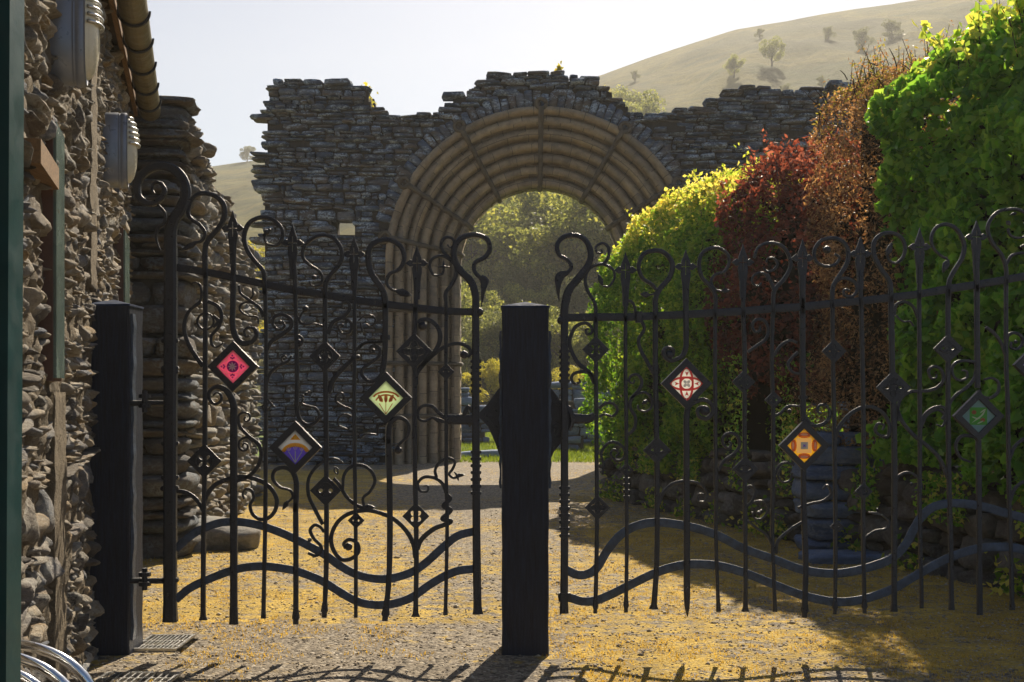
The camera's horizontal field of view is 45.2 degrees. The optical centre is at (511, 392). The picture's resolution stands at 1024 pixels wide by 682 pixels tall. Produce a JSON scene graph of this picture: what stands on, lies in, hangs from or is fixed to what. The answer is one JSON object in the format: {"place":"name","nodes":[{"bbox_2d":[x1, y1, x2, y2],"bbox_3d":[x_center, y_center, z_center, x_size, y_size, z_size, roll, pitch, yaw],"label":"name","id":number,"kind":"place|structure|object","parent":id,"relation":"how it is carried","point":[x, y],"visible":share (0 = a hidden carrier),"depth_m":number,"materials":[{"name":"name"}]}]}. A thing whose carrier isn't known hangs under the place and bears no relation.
{"place":"outdoors","nodes":[
{"label":"outdoors","id":0,"kind":"place"},
{"bbox_2d":[449,432,605,462],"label":"lawn grass","id":1,"kind":"structure","parent":0,"point":[573,454],"depth_m":29.19,"materials":[{"name":"green plant"}]},
{"bbox_2d":[147,0,914,165],"label":"sky","id":2,"kind":"structure","parent":0,"point":[223,55],"materials":[{"name":"white"}]},
{"bbox_2d":[88,430,1023,681],"bbox_3d":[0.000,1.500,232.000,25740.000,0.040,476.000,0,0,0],"label":"ground","id":3,"kind":"structure","parent":0,"point":[403,478],"depth_m":8.29,"materials":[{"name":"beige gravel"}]},
{"bbox_2d":[0,0,23,681],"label":"painted post","id":4,"kind":"object","parent":3,"relation":"on","point":[11,154],"visible":1,"depth_m":3.02,"materials":[{"name":"teal paint"}]},
{"bbox_2d":[21,640,94,681],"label":"cycle rack","id":5,"kind":"object","parent":3,"relation":"on","point":[80,672],"visible":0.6,"depth_m":3.93,"materials":[{"name":"metal"}]},
{"bbox_2d":[21,0,161,681],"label":"stone building","id":6,"kind":"structure","parent":3,"relation":"on","point":[62,609],"depth_m":5.72,"materials":[{"name":"stone"}]},
{"bbox_2d":[24,138,58,189],"bbox_3d":[-1.743,-0.833,4.507,0.095,0.085,0.578,0,0,-14],"label":"wall batten","id":7,"kind":"object","parent":6,"relation":"attached to","point":[45,171],"depth_m":4.42,"materials":[{"name":"brown wood"}]},
{"bbox_2d":[37,118,64,380],"bbox_3d":[-1.872,-0.560,4.964,0.092,1.030,0.330,0,0,-14],"label":"notice board","id":8,"kind":"object","parent":6,"relation":"attached to","point":[52,257],"visible":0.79,"depth_m":4.83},
{"bbox_2d":[49,0,104,87],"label":"bulkhead lamp","id":9,"kind":"object","parent":6,"relation":"attached to","point":[74,41],"visible":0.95,"depth_m":5.08,"materials":[{"name":"metal"}]},
{"bbox_2d":[101,112,140,188],"bbox_3d":[-2.582,-1.578,8.023,0.303,0.490,0.261,0,0,-14],"label":"bulkhead lamp","id":10,"kind":"object","parent":6,"relation":"attached to","point":[121,135],"visible":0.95,"depth_m":7.92,"materials":[{"name":"metal"}]},
{"bbox_2d":[113,228,129,303],"bbox_3d":[-3.010,-0.610,9.431,0.112,1.220,0.671,0,0,-14],"label":"notice board","id":11,"kind":"object","parent":6,"relation":"attached to","point":[122,247],"visible":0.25,"depth_m":9.13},
{"bbox_2d":[89,300,162,655],"bbox_3d":[-2.214,0.556,7.126,0.464,2.187,0.301,0,0,0],"label":"gate post","id":12,"kind":"object","parent":3,"relation":"on","point":[120,573],"visible":0.91,"depth_m":7.00,"materials":[{"name":"grey metal"}]},
{"bbox_2d":[132,161,491,624],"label":"iron gate","id":13,"kind":"structure","parent":12,"relation":"attached to","point":[295,447],"depth_m":6.99,"materials":[{"name":"black metal"}]},
{"bbox_2d":[95,666,189,681],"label":"drain grate","id":14,"kind":"object","parent":3,"relation":"on","point":[139,677],"visible":1,"depth_m":6.40,"materials":[{"name":"metal"}]},
{"bbox_2d":[134,629,202,651],"bbox_3d":[-2.042,1.472,7.295,0.315,0.056,0.410,0,0,0],"label":"drain grate","id":15,"kind":"object","parent":3,"relation":"on","point":[161,642],"visible":1,"depth_m":7.27,"materials":[{"name":"metal"}]},
{"bbox_2d":[128,95,263,558],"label":"ruined side wall","id":16,"kind":"structure","parent":3,"relation":"on","point":[172,133],"depth_m":11.32,"materials":[{"name":"stone"}]},
{"bbox_2d":[191,540,207,552],"bbox_3d":[-3.075,1.453,11.700,0.368,0.207,0.384,0,0,0],"label":"boulder","id":17,"kind":"object","parent":3,"relation":"on","point":[197,547],"visible":0.09,"depth_m":11.54,"materials":[{"name":"stone"}]},
{"bbox_2d":[188,516,260,549],"bbox_3d":[-2.793,1.406,11.899,0.735,0.394,0.576,0,0,0],"label":"boulder","id":18,"kind":"object","parent":3,"relation":"on","point":[219,538],"visible":0.43,"depth_m":11.66,"materials":[{"name":"stone"}]},
{"bbox_2d":[461,388,489,443],"bbox_3d":[-1.869,0.714,36.252,3.181,1.730,0.896,0,0,0],"label":"ruin","id":19,"kind":"object","parent":3,"relation":"on","point":[466,429],"visible":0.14,"depth_m":35.98,"materials":[{"name":"grey stone"}]},
{"bbox_2d":[461,450,499,457],"bbox_3d":[-0.745,1.435,28.504,1.179,0.213,0.673,0,0,0],"label":"fallen slab","id":20,"kind":"object","parent":3,"relation":"on","point":[487,452],"depth_m":28.19,"materials":[{"name":"grey stone"}]},
{"bbox_2d":[480,302,571,655],"bbox_3d":[0.076,0.562,7.135,0.559,2.175,0.282,0,0,0],"label":"gate post","id":21,"kind":"object","parent":3,"relation":"on","point":[520,414],"visible":0.98,"depth_m":7.00,"materials":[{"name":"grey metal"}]},
{"bbox_2d":[91,507,1023,681],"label":"pebbles","id":22,"kind":"object","parent":3,"relation":"on","point":[538,655],"visible":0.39,"depth_m":7.80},
{"bbox_2d":[551,365,593,389],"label":"tree","id":23,"kind":"object","parent":3,"relation":"on","point":[576,376],"visible":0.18,"depth_m":49.83,"materials":[{"name":"yellow plant"}]},
{"bbox_2d":[557,398,602,449],"bbox_3d":[1.710,0.851,32.298,1.344,1.404,0.804,0,0,0],"label":"ruin","id":24,"kind":"object","parent":3,"relation":"on","point":[577,433],"visible":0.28,"depth_m":32.03,"materials":[{"name":"grey stone"}]},
{"bbox_2d":[551,381,616,444],"bbox_3d":[2.373,0.628,35.273,2.847,1.912,0.854,0,0,0],"label":"ruin","id":25,"kind":"object","parent":3,"relation":"on","point":[575,391],"visible":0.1,"depth_m":34.97,"materials":[{"name":"grey stone"}]},
{"bbox_2d":[590,331,617,385],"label":"tree","id":26,"kind":"object","parent":3,"relation":"on","point":[609,359],"visible":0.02,"depth_m":53.81,"materials":[{"name":"green plant"}]},
{"bbox_2d":[249,66,1011,464],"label":"ruined abbey wall","id":27,"kind":"structure","parent":3,"relation":"on","point":[337,154],"depth_m":25.45,"materials":[{"name":"stone"}]},
{"bbox_2d":[361,82,377,106],"bbox_3d":[-3.041,-6.050,25.786,0.468,0.933,0.460,0,0,-32],"label":"wall plant","id":28,"kind":"object","parent":27,"relation":"on","point":[366,84],"depth_m":25.77,"materials":[{"name":"yellow plant"}]},
{"bbox_2d":[554,61,563,70],"bbox_3d":[0.987,-6.730,25.806,0.234,0.470,0.173,0,0,31],"label":"wall plant","id":29,"kind":"object","parent":27,"relation":"on","point":[559,67],"depth_m":25.77,"materials":[{"name":"yellow plant"}]},
{"bbox_2d":[591,471,1023,597],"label":"weeds","id":30,"kind":"object","parent":3,"relation":"on","point":[855,546],"visible":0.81,"depth_m":12.32,"materials":[{"name":"green plant"}]},
{"bbox_2d":[599,436,1023,595],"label":"retaining wall","id":31,"kind":"structure","parent":3,"relation":"on","point":[934,533],"depth_m":11.00,"materials":[{"name":"stone"}]},
{"bbox_2d":[577,142,843,473],"bbox_3d":[2.471,-0.985,16.050,2.067,4.012,4.427,0,0,-17],"label":"hedge","id":32,"kind":"object","parent":31,"relation":"on","point":[688,207],"visible":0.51,"depth_m":15.45,"materials":[{"name":"green plant"}]},
{"bbox_2d":[702,125,862,402],"bbox_3d":[3.246,-1.418,13.154,1.960,3.086,2.700,0,0,-14],"label":"copper shrub","id":33,"kind":"object","parent":31,"relation":"on","point":[790,228],"visible":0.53,"depth_m":12.94,"materials":[{"name":"red plant"}]},
{"bbox_2d":[599,353,1023,538],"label":"creeper","id":34,"kind":"object","parent":31,"relation":"attached to","point":[873,496],"visible":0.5,"depth_m":12.32,"materials":[{"name":"green plant"}]},
{"bbox_2d":[787,20,978,448],"bbox_3d":[3.489,-1.390,11.392,1.285,3.855,1.731,0,0,-20],"label":"withered hedge","id":35,"kind":"object","parent":31,"relation":"on","point":[871,159],"visible":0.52,"depth_m":11.38,"materials":[{"name":"brown plant"}]},
{"bbox_2d":[855,0,1023,505],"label":"tall hedge","id":36,"kind":"object","parent":31,"relation":"on","point":[968,177],"visible":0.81,"depth_m":9.69,"materials":[{"name":"green plant"}]},
{"bbox_2d":[790,431,887,563],"bbox_3d":[3.384,0.945,11.338,1.624,1.154,1.332,0,0,0],"label":"slate block pile","id":37,"kind":"object","parent":3,"relation":"on","point":[819,470],"visible":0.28,"depth_m":11.29,"materials":[{"name":"grey stone"}]},
{"bbox_2d":[212,0,1013,419],"bbox_3d":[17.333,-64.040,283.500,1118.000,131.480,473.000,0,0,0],"label":"hill","id":38,"kind":"structure","parent":0,"point":[690,74],"depth_m":273.09,"materials":[{"name":"beige plant"}]},
{"bbox_2d":[239,146,255,161],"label":"tree","id":39,"kind":"object","parent":38,"relation":"on","point":[243,155],"visible":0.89,"depth_m":337.32,"materials":[{"name":"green plant"}]},
{"bbox_2d":[248,240,264,344],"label":"tree","id":40,"kind":"object","parent":38,"relation":"on","point":[261,325],"visible":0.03,"depth_m":72.76,"materials":[{"name":"green plant"}]},
{"bbox_2d":[461,358,471,392],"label":"tree","id":41,"kind":"object","parent":38,"relation":"on","point":[465,384],"visible":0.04,"depth_m":54.78,"materials":[{"name":"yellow plant"}]},
{"bbox_2d":[461,319,492,368],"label":"tree","id":42,"kind":"object","parent":38,"relation":"on","point":[465,333],"visible":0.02,"depth_m":60.20,"materials":[{"name":"green plant"}]},
{"bbox_2d":[461,228,497,286],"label":"tree","id":43,"kind":"object","parent":38,"relation":"on","point":[478,254],"visible":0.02,"depth_m":83.64,"materials":[{"name":"green plant"}]},
{"bbox_2d":[461,358,499,401],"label":"tree","id":44,"kind":"object","parent":38,"relation":"on","point":[493,380],"visible":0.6,"depth_m":51.74,"materials":[{"name":"yellow plant"}]},
{"bbox_2d":[461,327,499,370],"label":"tree","id":45,"kind":"object","parent":38,"relation":"on","point":[469,343],"visible":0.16,"depth_m":57.54,"materials":[{"name":"green plant"}]},
{"bbox_2d":[461,348,499,400],"bbox_3d":[-1.235,-0.380,56.733,2.347,3.379,2.726,0,0,-13],"label":"tree","id":46,"kind":"object","parent":38,"relation":"on","point":[483,356],"visible":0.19,"depth_m":56.33,"materials":[{"name":"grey plant"}]},
{"bbox_2d":[461,281,501,339],"bbox_3d":[-2.961,-2.691,64.550,4.072,6.528,4.705,0,0,-27],"label":"tree","id":47,"kind":"object","parent":38,"relation":"on","point":[465,294],"visible":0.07,"depth_m":63.75,"materials":[{"name":"green plant"}]},
{"bbox_2d":[461,307,501,330],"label":"tree","id":48,"kind":"object","parent":38,"relation":"on","point":[463,318],"visible":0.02,"depth_m":62.51,"materials":[{"name":"green plant"}]},
{"bbox_2d":[466,314,498,382],"bbox_3d":[-1.272,-1.316,59.115,3.039,4.946,3.512,0,0,-2],"label":"tree","id":49,"kind":"object","parent":38,"relation":"on","point":[486,326],"visible":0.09,"depth_m":58.63,"materials":[{"name":"green plant"}]},
{"bbox_2d":[465,307,501,377],"bbox_3d":[-0.679,-1.274,57.894,3.312,5.363,3.848,0,0,15],"label":"tree","id":50,"kind":"object","parent":38,"relation":"on","point":[496,327],"visible":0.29,"depth_m":57.44,"materials":[{"name":"green plant"}]},
{"bbox_2d":[462,290,505,317],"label":"tree","id":51,"kind":"object","parent":38,"relation":"on","point":[492,300],"visible":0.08,"depth_m":69.36,"materials":[{"name":"green plant"}]},
{"bbox_2d":[478,281,506,300],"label":"tree","id":52,"kind":"object","parent":38,"relation":"on","point":[492,287],"visible":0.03,"depth_m":79.77,"materials":[{"name":"green plant"}]},
{"bbox_2d":[461,204,528,300],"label":"tree","id":53,"kind":"object","parent":38,"relation":"on","point":[470,252],"visible":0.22,"depth_m":81.47,"materials":[{"name":"green plant"}]},
{"bbox_2d":[473,217,522,289],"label":"tree","id":54,"kind":"object","parent":38,"relation":"on","point":[496,261],"depth_m":81.58,"materials":[{"name":"green plant"}]},
{"bbox_2d":[487,203,513,223],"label":"tree","id":55,"kind":"object","parent":38,"relation":"on","point":[499,214],"visible":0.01,"depth_m":92.22,"materials":[{"name":"green plant"}]},
{"bbox_2d":[483,280,536,307],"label":"tree","id":56,"kind":"object","parent":38,"relation":"on","point":[510,300],"visible":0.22,"depth_m":74.42,"materials":[{"name":"green plant"}]},
{"bbox_2d":[503,195,518,214],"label":"tree","id":57,"kind":"object","parent":38,"relation":"on","point":[509,199],"visible":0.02,"depth_m":94.36,"materials":[{"name":"green plant"}]},
{"bbox_2d":[486,261,546,302],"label":"tree","id":58,"kind":"object","parent":38,"relation":"on","point":[517,276],"visible":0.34,"depth_m":75.58,"materials":[{"name":"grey plant"}]},
{"bbox_2d":[497,219,549,282],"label":"tree","id":59,"kind":"object","parent":38,"relation":"on","point":[527,253],"visible":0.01,"depth_m":79.61,"materials":[{"name":"green plant"}]},
{"bbox_2d":[485,191,563,226],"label":"tree","id":60,"kind":"object","parent":38,"relation":"on","point":[531,202],"visible":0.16,"depth_m":84.76,"materials":[{"name":"green plant"}]},
{"bbox_2d":[472,217,583,292],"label":"tree","id":61,"kind":"object","parent":38,"relation":"on","point":[540,267],"visible":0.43,"depth_m":76.74,"materials":[{"name":"green plant"}]},
{"bbox_2d":[498,208,565,289],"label":"tree","id":62,"kind":"object","parent":38,"relation":"on","point":[506,260],"visible":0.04,"depth_m":79.98,"materials":[{"name":"green plant"}]},
{"bbox_2d":[507,285,559,318],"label":"tree","id":63,"kind":"object","parent":38,"relation":"on","point":[541,297],"visible":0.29,"depth_m":72.89,"materials":[{"name":"green plant"}]},
{"bbox_2d":[551,350,559,381],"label":"tree","id":64,"kind":"object","parent":38,"relation":"on","point":[556,369],"visible":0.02,"depth_m":61.02,"materials":[{"name":"yellow plant"}]},
{"bbox_2d":[547,304,590,370],"bbox_3d":[2.789,-1.532,59.573,3.849,5.406,3.528,0,0,25],"label":"tree","id":65,"kind":"object","parent":38,"relation":"on","point":[554,327],"visible":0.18,"depth_m":59.19,"materials":[{"name":"green plant"}]},
{"bbox_2d":[551,331,587,389],"bbox_3d":[3.262,-0.957,58.270,2.867,4.007,3.313,0,0,7],"label":"tree","id":66,"kind":"object","parent":38,"relation":"on","point":[571,360],"visible":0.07,"depth_m":57.98,"materials":[{"name":"green plant"}]},
{"bbox_2d":[531,192,613,284],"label":"tree","id":67,"kind":"object","parent":38,"relation":"on","point":[582,219],"visible":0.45,"depth_m":76.06,"materials":[{"name":"green plant"}]},
{"bbox_2d":[548,274,612,321],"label":"tree","id":68,"kind":"object","parent":38,"relation":"on","point":[579,300],"visible":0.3,"depth_m":67.89,"materials":[{"name":"grey plant"}]},
{"bbox_2d":[565,243,600,286],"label":"tree","id":69,"kind":"object","parent":38,"relation":"on","point":[592,273],"visible":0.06,"depth_m":77.53,"materials":[{"name":"green plant"}]},
{"bbox_2d":[573,324,592,385],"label":"tree","id":70,"kind":"object","parent":38,"relation":"on","point":[582,329],"visible":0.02,"depth_m":57.24,"materials":[{"name":"green plant"}]},
{"bbox_2d":[560,312,616,370],"bbox_3d":[4.470,-1.113,55.639,4.158,5.929,3.599,0,0,13],"label":"tree","id":71,"kind":"object","parent":38,"relation":"on","point":[577,346],"visible":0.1,"depth_m":54.86,"materials":[{"name":"green plant"}]},
{"bbox_2d":[569,238,612,283],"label":"tree","id":72,"kind":"object","parent":38,"relation":"on","point":[591,278],"visible":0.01,"depth_m":78.35,"materials":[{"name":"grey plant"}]},
{"bbox_2d":[568,321,615,366],"bbox_3d":[5.059,-1.272,57.179,4.369,5.883,4.004,0,0,-45],"label":"tree","id":73,"kind":"object","parent":38,"relation":"on","point":[582,361],"visible":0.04,"depth_m":57.02,"materials":[{"name":"green plant"}]},
{"bbox_2d":[586,321,617,366],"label":"tree","id":74,"kind":"object","parent":38,"relation":"on","point":[607,333],"visible":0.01,"depth_m":55.04,"materials":[{"name":"green plant"}]},
{"bbox_2d":[612,84,652,112],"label":"tree","id":75,"kind":"object","parent":38,"relation":"on","point":[621,94],"visible":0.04,"depth_m":177.51,"materials":[{"name":"green plant"}]},
{"bbox_2d":[630,70,640,80],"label":"tree","id":76,"kind":"object","parent":38,"relation":"on","point":[635,75],"visible":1,"depth_m":288.10,"materials":[{"name":"plant"}]},
{"bbox_2d":[623,92,658,110],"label":"tree","id":77,"kind":"object","parent":38,"relation":"on","point":[635,99],"visible":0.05,"depth_m":175.14,"materials":[{"name":"green plant"}]},
{"bbox_2d":[623,88,665,115],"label":"tree","id":78,"kind":"object","parent":38,"relation":"on","point":[645,108],"visible":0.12,"depth_m":152.56,"materials":[{"name":"green plant"}]},
{"bbox_2d":[722,53,745,77],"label":"tree","id":79,"kind":"object","parent":38,"relation":"on","point":[732,64],"visible":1,"depth_m":239.36,"materials":[{"name":"green plant"}]},
{"bbox_2d":[753,28,764,38],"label":"tree","id":80,"kind":"object","parent":38,"relation":"on","point":[759,31],"visible":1,"depth_m":302.32,"materials":[{"name":"plant"}]},
{"bbox_2d":[758,35,785,65],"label":"tree","id":81,"kind":"object","parent":38,"relation":"on","point":[769,50],"visible":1,"depth_m":249.55,"materials":[{"name":"green plant"}]},
{"bbox_2d":[779,83,789,90],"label":"tree","id":82,"kind":"object","parent":38,"relation":"on","point":[785,87],"visible":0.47,"depth_m":209.56,"materials":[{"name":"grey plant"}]},
{"bbox_2d":[816,76,825,86],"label":"tree","id":83,"kind":"object","parent":38,"relation":"on","point":[821,80],"visible":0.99,"depth_m":220.48,"materials":[{"name":"grey plant"}]},
{"bbox_2d":[822,26,837,39],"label":"tree","id":84,"kind":"object","parent":38,"relation":"on","point":[827,30],"visible":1,"depth_m":279.95,"materials":[{"name":"grey plant"}]},
{"bbox_2d":[852,27,876,49],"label":"tree","id":85,"kind":"object","parent":38,"relation":"on","point":[862,39],"visible":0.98,"depth_m":261.32,"materials":[{"name":"grey plant"}]},
{"bbox_2d":[888,33,895,39],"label":"tree","id":86,"kind":"object","parent":38,"relation":"on","point":[891,35],"visible":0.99,"depth_m":264.65,"materials":[{"name":"grey plant"}]},
{"bbox_2d":[881,18,903,36],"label":"tree","id":87,"kind":"object","parent":38,"relation":"on","point":[889,25],"visible":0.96,"depth_m":267.43,"materials":[{"name":"grey plant"}]},
{"bbox_3d":[3.512,0.562,7.126,0.474,2.175,0.301,0,0,0],"label":"gate post","id":88,"kind":"object","parent":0,"visible":0},
{"bbox_2d":[555,207,1023,617],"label":"iron gate","id":89,"kind":"structure","parent":88,"relation":"attached to","point":[804,445],"depth_m":6.99,"materials":[{"name":"black metal"}]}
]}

